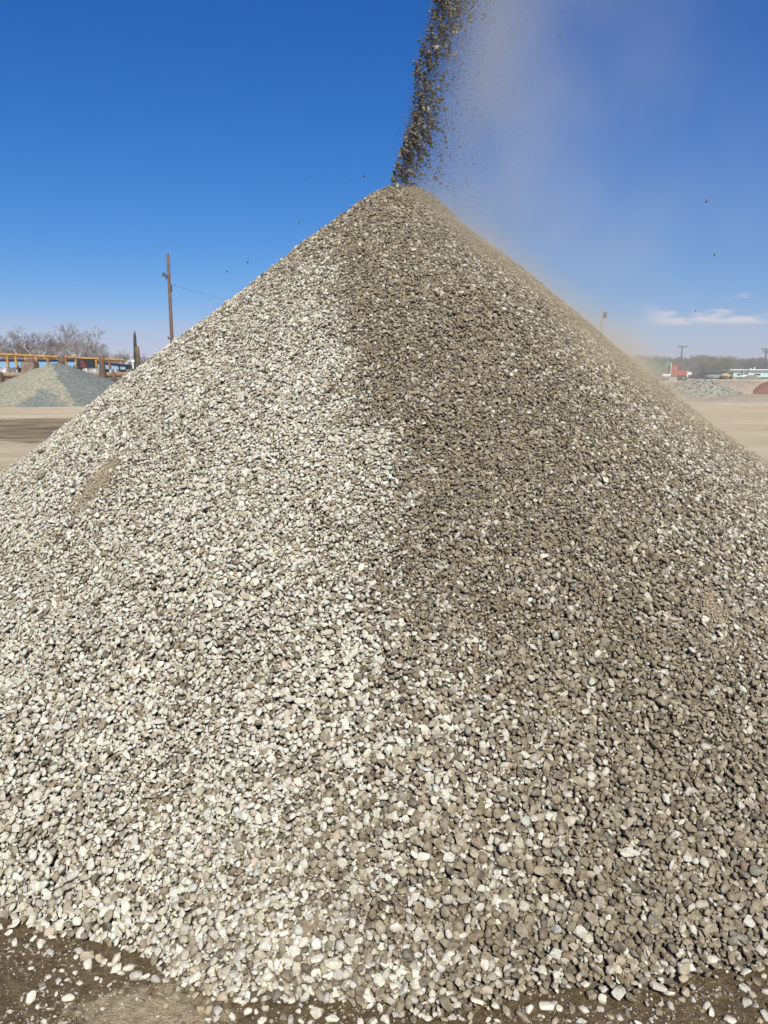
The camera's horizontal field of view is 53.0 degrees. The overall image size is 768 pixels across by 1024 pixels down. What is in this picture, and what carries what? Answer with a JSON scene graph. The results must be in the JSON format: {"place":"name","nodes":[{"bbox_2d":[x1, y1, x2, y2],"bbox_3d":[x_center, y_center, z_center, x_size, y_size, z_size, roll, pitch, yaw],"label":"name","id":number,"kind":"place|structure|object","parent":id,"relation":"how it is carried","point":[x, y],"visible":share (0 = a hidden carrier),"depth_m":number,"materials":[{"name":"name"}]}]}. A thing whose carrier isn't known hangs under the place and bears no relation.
{"place":"outdoors","nodes":[
{"label":"outdoors","id":0,"kind":"place"},
{"bbox_2d":[20,357,38,371],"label":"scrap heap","id":1,"kind":"object","parent":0,"point":[30,365],"visible":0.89,"depth_m":53.64,"materials":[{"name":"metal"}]},
{"bbox_2d":[3,377,121,378],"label":"terrain","id":2,"kind":"structure","parent":0,"point":[106,377],"depth_m":49.25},
{"bbox_2d":[0,353,131,371],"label":"belt conveyor","id":3,"kind":"object","parent":2,"relation":"on","point":[80,363],"visible":0.76,"depth_m":56.79,"materials":[{"name":"metal"}]},
{"bbox_2d":[0,373,767,1023],"bbox_3d":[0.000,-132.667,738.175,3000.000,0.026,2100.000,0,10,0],"label":"ground","id":4,"kind":"structure","parent":0,"point":[24,431],"depth_m":2.03,"materials":[{"name":"soil"}]},
{"bbox_2d":[0,334,13,358],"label":"bare tree","id":5,"kind":"object","parent":4,"relation":"on","point":[6,350],"visible":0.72,"depth_m":123.97,"materials":[{"name":"brown plant"}]},
{"bbox_2d":[0,337,16,371],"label":"bare tree","id":6,"kind":"object","parent":4,"relation":"on","point":[4,368],"visible":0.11,"depth_m":131.59,"materials":[{"name":"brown plant"}]},
{"bbox_2d":[1,334,28,371],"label":"bare tree","id":7,"kind":"object","parent":4,"relation":"on","point":[12,370],"visible":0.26,"depth_m":130.48,"materials":[{"name":"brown plant"}]},
{"bbox_2d":[0,325,44,358],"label":"bare tree","id":8,"kind":"object","parent":4,"relation":"on","point":[16,347],"visible":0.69,"depth_m":125.94,"materials":[{"name":"brown plant"}]},
{"bbox_2d":[9,339,48,358],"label":"bare tree","id":9,"kind":"object","parent":4,"relation":"on","point":[18,340],"visible":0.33,"depth_m":127.15,"materials":[{"name":"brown plant"}]},
{"bbox_2d":[26,990,36,1004],"bbox_3d":[-0.922,1.270,2.009,0.024,0.016,0.038,10,46,14],"label":"loose stone","id":10,"kind":"object","parent":4,"relation":"on","point":[31,997],"visible":1,"depth_m":2.01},
{"bbox_2d":[36,939,45,948],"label":"loose stone","id":11,"kind":"object","parent":4,"relation":"on","point":[41,943],"visible":1,"depth_m":2.19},
{"bbox_2d":[26,336,56,358],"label":"bare tree","id":12,"kind":"object","parent":4,"relation":"on","point":[44,349],"visible":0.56,"depth_m":117.92,"materials":[{"name":"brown plant"}]},
{"bbox_2d":[29,331,71,355],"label":"bare tree","id":13,"kind":"object","parent":4,"relation":"on","point":[57,346],"visible":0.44,"depth_m":125.26,"materials":[{"name":"brown plant"}]},
{"bbox_2d":[34,332,76,355],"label":"bare tree","id":14,"kind":"object","parent":4,"relation":"on","point":[55,343],"visible":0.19,"depth_m":127.63,"materials":[{"name":"brown plant"}]},
{"bbox_2d":[0,363,116,406],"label":"gravel pile","id":15,"kind":"object","parent":4,"relation":"on","point":[56,385],"visible":0.84,"depth_m":37.50,"materials":[{"name":"gravel"}]},
{"bbox_2d":[58,356,64,364],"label":"log post","id":16,"kind":"object","parent":4,"relation":"on","point":[61,359],"visible":0.23,"depth_m":44.00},
{"bbox_2d":[61,993,74,1001],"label":"loose stone","id":17,"kind":"object","parent":4,"relation":"on","point":[68,997],"visible":1,"depth_m":2.01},
{"bbox_2d":[45,337,90,368],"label":"bare tree","id":18,"kind":"object","parent":4,"relation":"on","point":[64,353],"visible":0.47,"depth_m":116.67,"materials":[{"name":"brown plant"}]},
{"bbox_2d":[48,322,105,370],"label":"bare tree","id":19,"kind":"object","parent":4,"relation":"on","point":[62,329],"visible":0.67,"depth_m":129.24,"materials":[{"name":"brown plant"}]},
{"bbox_2d":[58,332,112,371],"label":"bare tree","id":20,"kind":"object","parent":4,"relation":"on","point":[88,355],"visible":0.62,"depth_m":119.22,"materials":[{"name":"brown plant"}]},
{"bbox_2d":[80,952,93,960],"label":"loose stone","id":21,"kind":"object","parent":4,"relation":"on","point":[84,956],"visible":0.92,"depth_m":2.14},
{"bbox_2d":[83,958,91,969],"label":"loose stone","id":22,"kind":"object","parent":4,"relation":"on","point":[87,963],"visible":1,"depth_m":2.11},
{"bbox_2d":[95,953,104,961],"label":"loose stone","id":23,"kind":"object","parent":4,"relation":"on","point":[99,957],"visible":1,"depth_m":2.13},
{"bbox_2d":[91,343,111,371],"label":"bare tree","id":24,"kind":"object","parent":4,"relation":"on","point":[94,370],"visible":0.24,"depth_m":131.52,"materials":[{"name":"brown plant"}]},
{"bbox_2d":[99,355,105,377],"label":"log post","id":25,"kind":"object","parent":4,"relation":"on","point":[102,369],"visible":0.48,"depth_m":44.09,"materials":[{"name":"wood"}]},
{"bbox_2d":[110,963,121,972],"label":"loose stone","id":26,"kind":"object","parent":4,"relation":"on","point":[116,967],"visible":1,"depth_m":2.10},
{"bbox_2d":[111,952,121,963],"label":"loose stone","id":27,"kind":"object","parent":4,"relation":"on","point":[117,957],"visible":1,"depth_m":2.13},
{"bbox_2d":[112,350,130,364],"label":"bare tree","id":28,"kind":"object","parent":4,"relation":"on","point":[123,357],"visible":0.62,"depth_m":168.12,"materials":[{"name":"brown plant"}]},
{"bbox_2d":[122,963,135,971],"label":"loose stone","id":29,"kind":"object","parent":4,"relation":"on","point":[129,967],"visible":1,"depth_m":2.10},
{"bbox_2d":[129,971,142,979],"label":"loose stone","id":30,"kind":"object","parent":4,"relation":"on","point":[135,975],"visible":1,"depth_m":2.07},
{"bbox_2d":[135,346,140,366],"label":"log post","id":31,"kind":"object","parent":4,"relation":"on","point":[137,355],"visible":0.34,"depth_m":44.02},
{"bbox_2d":[151,974,159,982],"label":"loose stone","id":32,"kind":"object","parent":4,"relation":"on","point":[155,978],"visible":1,"depth_m":2.06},
{"bbox_2d":[162,253,173,341],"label":"utility pole","id":33,"kind":"object","parent":4,"relation":"on","point":[168,278],"visible":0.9,"depth_m":57.94,"materials":[{"name":"brown wood"}]},
{"bbox_2d":[196,1005,204,1012],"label":"loose stone","id":34,"kind":"object","parent":4,"relation":"on","point":[199,1008],"visible":1,"depth_m":1.97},
{"bbox_2d":[205,1004,212,1014],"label":"loose stone","id":35,"kind":"object","parent":4,"relation":"on","point":[209,1008],"visible":1,"depth_m":1.96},
{"bbox_2d":[213,1004,222,1015],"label":"loose stone","id":36,"kind":"object","parent":4,"relation":"on","point":[218,1009],"visible":1,"depth_m":1.96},
{"bbox_2d":[243,1007,252,1015],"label":"loose stone","id":37,"kind":"object","parent":4,"relation":"on","point":[247,1010],"visible":1,"depth_m":1.95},
{"bbox_2d":[257,1016,266,1023],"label":"loose stone","id":38,"kind":"object","parent":4,"relation":"on","point":[262,1020],"visible":1,"depth_m":1.93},
{"bbox_2d":[279,1012,287,1020],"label":"loose stone","id":39,"kind":"object","parent":4,"relation":"on","point":[283,1016],"visible":1,"depth_m":1.94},
{"bbox_2d":[310,1007,322,1017],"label":"loose stone","id":40,"kind":"object","parent":4,"relation":"on","point":[316,1012],"visible":1,"depth_m":1.95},
{"bbox_2d":[325,1014,338,1021],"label":"loose stone","id":41,"kind":"object","parent":4,"relation":"on","point":[332,1018],"visible":1,"depth_m":1.94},
{"bbox_2d":[0,182,767,1019],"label":"gravel pile","id":42,"kind":"object","parent":4,"relation":"on","point":[384,574],"visible":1,"depth_m":2.74,"materials":[{"name":"gravel"}]},
{"bbox_2d":[189,965,200,973],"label":"loose stone","id":43,"kind":"object","parent":42,"relation":"on","point":[193,969],"visible":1,"depth_m":2.05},
{"bbox_2d":[203,983,212,989],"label":"loose stone","id":44,"kind":"object","parent":42,"relation":"on","point":[206,986],"visible":1,"depth_m":2.01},
{"bbox_2d":[216,991,227,1000],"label":"loose stone","id":45,"kind":"object","parent":42,"relation":"on","point":[222,996],"visible":1,"depth_m":1.98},
{"bbox_2d":[228,970,238,978],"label":"loose stone","id":46,"kind":"object","parent":42,"relation":"on","point":[233,974],"visible":1,"depth_m":2.02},
{"bbox_2d":[230,984,240,992],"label":"loose stone","id":47,"kind":"object","parent":42,"relation":"on","point":[235,988],"visible":1,"depth_m":2.00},
{"bbox_2d":[261,971,273,981],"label":"loose stone","id":48,"kind":"object","parent":42,"relation":"on","point":[268,976],"visible":1,"depth_m":2.02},
{"bbox_2d":[280,969,293,983],"bbox_3d":[-0.255,1.220,2.024,0.031,0.020,0.039,-4,11,-23],"label":"loose stone","id":49,"kind":"object","parent":42,"relation":"on","point":[289,978],"visible":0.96,"depth_m":2.02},
{"bbox_2d":[311,968,321,977],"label":"loose stone","id":50,"kind":"object","parent":42,"relation":"on","point":[315,971],"visible":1,"depth_m":2.03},
{"bbox_2d":[323,991,329,1003],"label":"loose stone","id":51,"kind":"object","parent":42,"relation":"on","point":[326,996],"visible":1,"depth_m":1.98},
{"bbox_2d":[324,958,342,969],"bbox_3d":[-0.134,1.200,2.048,0.051,0.026,0.027,-2,-3,0],"label":"loose stone","id":52,"kind":"object","parent":42,"relation":"on","point":[333,963],"visible":1,"depth_m":2.04,"materials":[{"name":"stone"}]},
{"bbox_2d":[330,990,339,997],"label":"loose stone","id":53,"kind":"object","parent":42,"relation":"on","point":[334,994],"visible":1,"depth_m":1.99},
{"bbox_2d":[343,955,349,963],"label":"loose stone","id":54,"kind":"object","parent":42,"relation":"on","point":[346,958],"visible":1,"depth_m":2.05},
{"bbox_2d":[375,957,389,967],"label":"loose stone","id":55,"kind":"object","parent":42,"relation":"on","point":[383,964],"visible":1,"depth_m":2.03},
{"bbox_2d":[406,995,419,1003],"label":"loose stone","id":56,"kind":"object","parent":42,"relation":"on","point":[414,999],"visible":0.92,"depth_m":1.96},
{"bbox_2d":[411,966,420,977],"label":"loose stone","id":57,"kind":"object","parent":42,"relation":"on","point":[415,972],"visible":1,"depth_m":2.00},
{"bbox_2d":[428,980,436,989],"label":"loose stone","id":58,"kind":"object","parent":42,"relation":"on","point":[432,984],"visible":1,"depth_m":1.98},
{"bbox_2d":[462,988,470,996],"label":"loose stone","id":59,"kind":"object","parent":42,"relation":"on","point":[466,993],"visible":1,"depth_m":1.98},
{"bbox_2d":[480,959,488,970],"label":"loose stone","id":60,"kind":"object","parent":42,"relation":"on","point":[484,963],"visible":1,"depth_m":2.03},
{"bbox_2d":[479,984,493,994],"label":"loose stone","id":61,"kind":"object","parent":42,"relation":"on","point":[486,989],"visible":1,"depth_m":1.98,"materials":[{"name":"stone"}]},
{"bbox_2d":[552,970,560,978],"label":"loose stone","id":62,"kind":"object","parent":42,"relation":"on","point":[556,974],"visible":1,"depth_m":2.04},
{"bbox_2d":[630,958,638,970],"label":"loose stone","id":63,"kind":"object","parent":42,"relation":"on","point":[634,963],"visible":1,"depth_m":2.05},
{"bbox_2d":[707,955,717,963],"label":"loose stone","id":64,"kind":"object","parent":42,"relation":"on","point":[713,959],"visible":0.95,"depth_m":2.09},
{"bbox_2d":[754,942,766,956],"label":"loose stone","id":65,"kind":"object","parent":42,"relation":"on","point":[760,949],"visible":1,"depth_m":2.12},
{"bbox_2d":[0,354,767,374],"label":"distant woods","id":66,"kind":"object","parent":4,"relation":"on","point":[751,363],"visible":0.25,"depth_m":330.31,"materials":[{"name":"plant"}]},
{"bbox_2d":[0,931,767,1023],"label":"gravel grit","id":67,"kind":"object","parent":4,"relation":"on","point":[178,988],"visible":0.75,"depth_m":1.99,"materials":[{"name":"gravel"}]},
{"bbox_2d":[491,1001,500,1009],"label":"loose stone","id":68,"kind":"object","parent":67,"relation":"on","point":[496,1005],"visible":1,"depth_m":1.96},
{"bbox_2d":[380,1014,388,1023],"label":"loose stone","id":69,"kind":"object","parent":4,"relation":"on","point":[384,1018],"visible":1,"depth_m":1.93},
{"bbox_2d":[409,1014,416,1023],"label":"loose stone","id":70,"kind":"object","parent":4,"relation":"on","point":[413,1018],"visible":1,"depth_m":1.92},
{"bbox_2d":[470,996,483,1005],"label":"loose stone","id":71,"kind":"object","parent":4,"relation":"on","point":[479,1001],"visible":1,"depth_m":1.96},
{"bbox_2d":[502,1005,510,1016],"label":"loose stone","id":72,"kind":"object","parent":4,"relation":"on","point":[506,1010],"visible":1,"depth_m":1.95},
{"bbox_2d":[516,1009,528,1021],"bbox_3d":[0.348,1.271,1.944,0.038,0.024,0.022,7,12,33],"label":"loose stone","id":73,"kind":"object","parent":4,"relation":"on","point":[522,1016],"visible":1,"depth_m":1.94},
{"bbox_2d":[525,1004,533,1013],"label":"loose stone","id":74,"kind":"object","parent":4,"relation":"on","point":[529,1009],"visible":1,"depth_m":1.96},
{"bbox_2d":[538,1001,554,1010],"bbox_3d":[0.416,1.265,1.972,0.043,0.012,0.031,5,7,-1],"label":"loose stone","id":75,"kind":"object","parent":4,"relation":"on","point":[546,1005],"visible":1,"depth_m":1.97,"materials":[{"name":"stone"}]},
{"bbox_2d":[564,968,575,982],"bbox_3d":[0.491,1.228,2.038,0.027,0.017,0.042,3,36,-39],"label":"loose stone","id":76,"kind":"object","parent":4,"relation":"on","point":[570,977],"visible":1,"depth_m":2.03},
{"bbox_2d":[577,1005,588,1013],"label":"loose stone","id":77,"kind":"object","parent":4,"relation":"on","point":[583,1009],"visible":1,"depth_m":1.96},
{"bbox_2d":[586,990,596,999],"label":"loose stone","id":78,"kind":"object","parent":4,"relation":"on","point":[591,994],"visible":1,"depth_m":2.00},
{"bbox_2d":[598,993,606,1004],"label":"loose stone","id":79,"kind":"object","parent":4,"relation":"on","point":[602,998],"visible":1,"depth_m":1.99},
{"bbox_2d":[601,309,606,331],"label":"utility pole","id":80,"kind":"object","parent":4,"relation":"on","point":[604,315],"visible":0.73,"depth_m":106.79,"materials":[{"name":"metal"}]},
{"bbox_2d":[611,986,625,1000],"bbox_3d":[0.613,1.254,2.009,0.044,0.020,0.027,-23,42,-40],"label":"loose stone","id":81,"kind":"object","parent":4,"relation":"on","point":[618,993],"visible":1,"depth_m":2.00,"materials":[{"name":"stone"}]},
{"bbox_2d":[625,993,636,1002],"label":"loose stone","id":82,"kind":"object","parent":4,"relation":"on","point":[630,997],"visible":1,"depth_m":1.99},
{"bbox_2d":[637,362,670,375],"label":"green hopper trailer","id":83,"kind":"object","parent":4,"relation":"on","point":[655,368],"visible":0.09,"depth_m":152.11,"materials":[{"name":"paint"}]},
{"bbox_2d":[650,981,666,991],"bbox_3d":[0.719,1.246,2.018,0.028,0.017,0.046,20,-13,-42],"label":"loose stone","id":84,"kind":"object","parent":4,"relation":"on","point":[658,987],"visible":1,"depth_m":2.01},
{"bbox_2d":[655,1007,662,1015],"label":"loose stone","id":85,"kind":"object","parent":4,"relation":"on","point":[659,1011],"visible":1,"depth_m":1.96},
{"bbox_2d":[660,990,675,995],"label":"loose stone","id":86,"kind":"object","parent":4,"relation":"on","point":[669,993],"visible":0.97,"depth_m":1.99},
{"bbox_2d":[665,1000,674,1010],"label":"loose stone","id":87,"kind":"object","parent":4,"relation":"on","point":[669,1004],"visible":1,"depth_m":1.98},
{"bbox_2d":[654,363,687,380],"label":"red truck","id":88,"kind":"object","parent":4,"relation":"on","point":[678,372],"visible":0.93,"depth_m":146.57,"materials":[{"name":"paint"}]},
{"bbox_2d":[679,974,688,982],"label":"loose stone","id":89,"kind":"object","parent":4,"relation":"on","point":[683,978],"visible":1,"depth_m":2.03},
{"bbox_2d":[681,987,689,996],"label":"loose stone","id":90,"kind":"object","parent":4,"relation":"on","point":[685,991],"visible":1,"depth_m":2.01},
{"bbox_2d":[690,361,708,373],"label":"budding tree","id":91,"kind":"object","parent":4,"relation":"on","point":[698,368],"visible":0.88,"depth_m":303.97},
{"bbox_2d":[693,372,709,378],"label":"parked car","id":92,"kind":"object","parent":4,"relation":"on","point":[699,375],"visible":0.66,"depth_m":177.51,"materials":[{"name":"black paint"}]},
{"bbox_2d":[666,379,741,400],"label":"gravel pile","id":93,"kind":"object","parent":4,"relation":"on","point":[688,390],"visible":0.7,"depth_m":43.84,"materials":[{"name":"gravel"}]},
{"bbox_2d":[702,1001,710,1009],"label":"loose stone","id":94,"kind":"object","parent":4,"relation":"on","point":[706,1005],"visible":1,"depth_m":1.98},
{"bbox_2d":[688,372,732,378],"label":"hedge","id":95,"kind":"object","parent":4,"relation":"on","point":[691,376],"visible":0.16,"depth_m":186.28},
{"bbox_2d":[702,357,721,371],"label":"budding tree","id":96,"kind":"object","parent":4,"relation":"on","point":[711,367],"visible":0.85,"depth_m":293.42,"materials":[{"name":"plant"}]},
{"bbox_2d":[663,380,764,393],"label":"gravel pile","id":97,"kind":"object","parent":4,"relation":"on","point":[745,387],"visible":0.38,"depth_m":46.81,"materials":[{"name":"gravel"}]},
{"bbox_2d":[704,372,723,378],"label":"parked car","id":98,"kind":"object","parent":4,"relation":"on","point":[711,375],"visible":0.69,"depth_m":174.47,"materials":[{"name":"grey paint"}]},
{"bbox_2d":[708,991,720,998],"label":"loose stone","id":99,"kind":"object","parent":4,"relation":"on","point":[713,994],"visible":1,"depth_m":2.00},
{"bbox_2d":[717,356,736,371],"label":"budding tree","id":100,"kind":"object","parent":4,"relation":"on","point":[725,364],"visible":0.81,"depth_m":284.52,"materials":[{"name":"plant"}]},
{"bbox_2d":[719,372,734,378],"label":"wheel loader","id":101,"kind":"object","parent":4,"relation":"on","point":[725,375],"visible":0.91,"depth_m":168.89,"materials":[{"name":"beige paint"}]},
{"bbox_2d":[691,394,767,403],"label":"gravel pile","id":102,"kind":"object","parent":4,"relation":"on","point":[753,398],"visible":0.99,"depth_m":40.93,"materials":[{"name":"gravel"}]},
{"bbox_2d":[723,1015,736,1023],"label":"loose stone","id":103,"kind":"object","parent":4,"relation":"on","point":[729,1019],"visible":1,"depth_m":1.93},
{"bbox_2d":[739,983,750,992],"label":"loose stone","id":104,"kind":"object","parent":4,"relation":"on","point":[744,987],"visible":1,"depth_m":2.03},
{"bbox_2d":[723,367,767,378],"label":"office trailer","id":105,"kind":"object","parent":4,"relation":"on","point":[742,373],"visible":0.77,"depth_m":186.95,"materials":[{"name":"white"}]},
{"bbox_2d":[740,968,751,975],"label":"loose stone","id":106,"kind":"object","parent":4,"relation":"on","point":[745,971],"visible":1,"depth_m":2.08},
{"bbox_2d":[741,997,751,1007],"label":"loose stone","id":107,"kind":"object","parent":4,"relation":"on","point":[746,1002],"visible":1,"depth_m":1.98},
{"bbox_2d":[740,375,763,379],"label":"gravel pile","id":108,"kind":"object","parent":4,"relation":"on","point":[751,377],"visible":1,"depth_m":166.40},
{"bbox_2d":[752,977,760,985],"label":"loose stone","id":109,"kind":"object","parent":4,"relation":"on","point":[756,981],"visible":1,"depth_m":2.05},
{"bbox_2d":[753,381,767,393],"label":"gravel pile","id":110,"kind":"object","parent":4,"relation":"on","point":[762,388],"visible":0.48,"depth_m":45.86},
{"bbox_2d":[759,1008,767,1021],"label":"loose stone","id":111,"kind":"object","parent":4,"relation":"on","point":[764,1013],"visible":1,"depth_m":1.95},
{"bbox_2d":[0,0,767,371],"label":"sky","id":112,"kind":"structure","parent":0,"point":[134,133],"materials":[{"name":"blue"}]},
{"bbox_2d":[389,0,660,251],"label":"falling gravel","id":113,"kind":"structure","parent":0,"point":[412,130],"depth_m":5.02,"materials":[{"name":"gravel"}]},
{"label":"log rail","id":114,"kind":"object","parent":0,"visible":0},
{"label":"log rail","id":115,"kind":"object","parent":114,"relation":"on","visible":0},
{"bbox_2d":[2,372,128,377],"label":"log rail","id":116,"kind":"object","parent":115,"relation":"on","point":[15,374],"visible":0.28,"depth_m":44.49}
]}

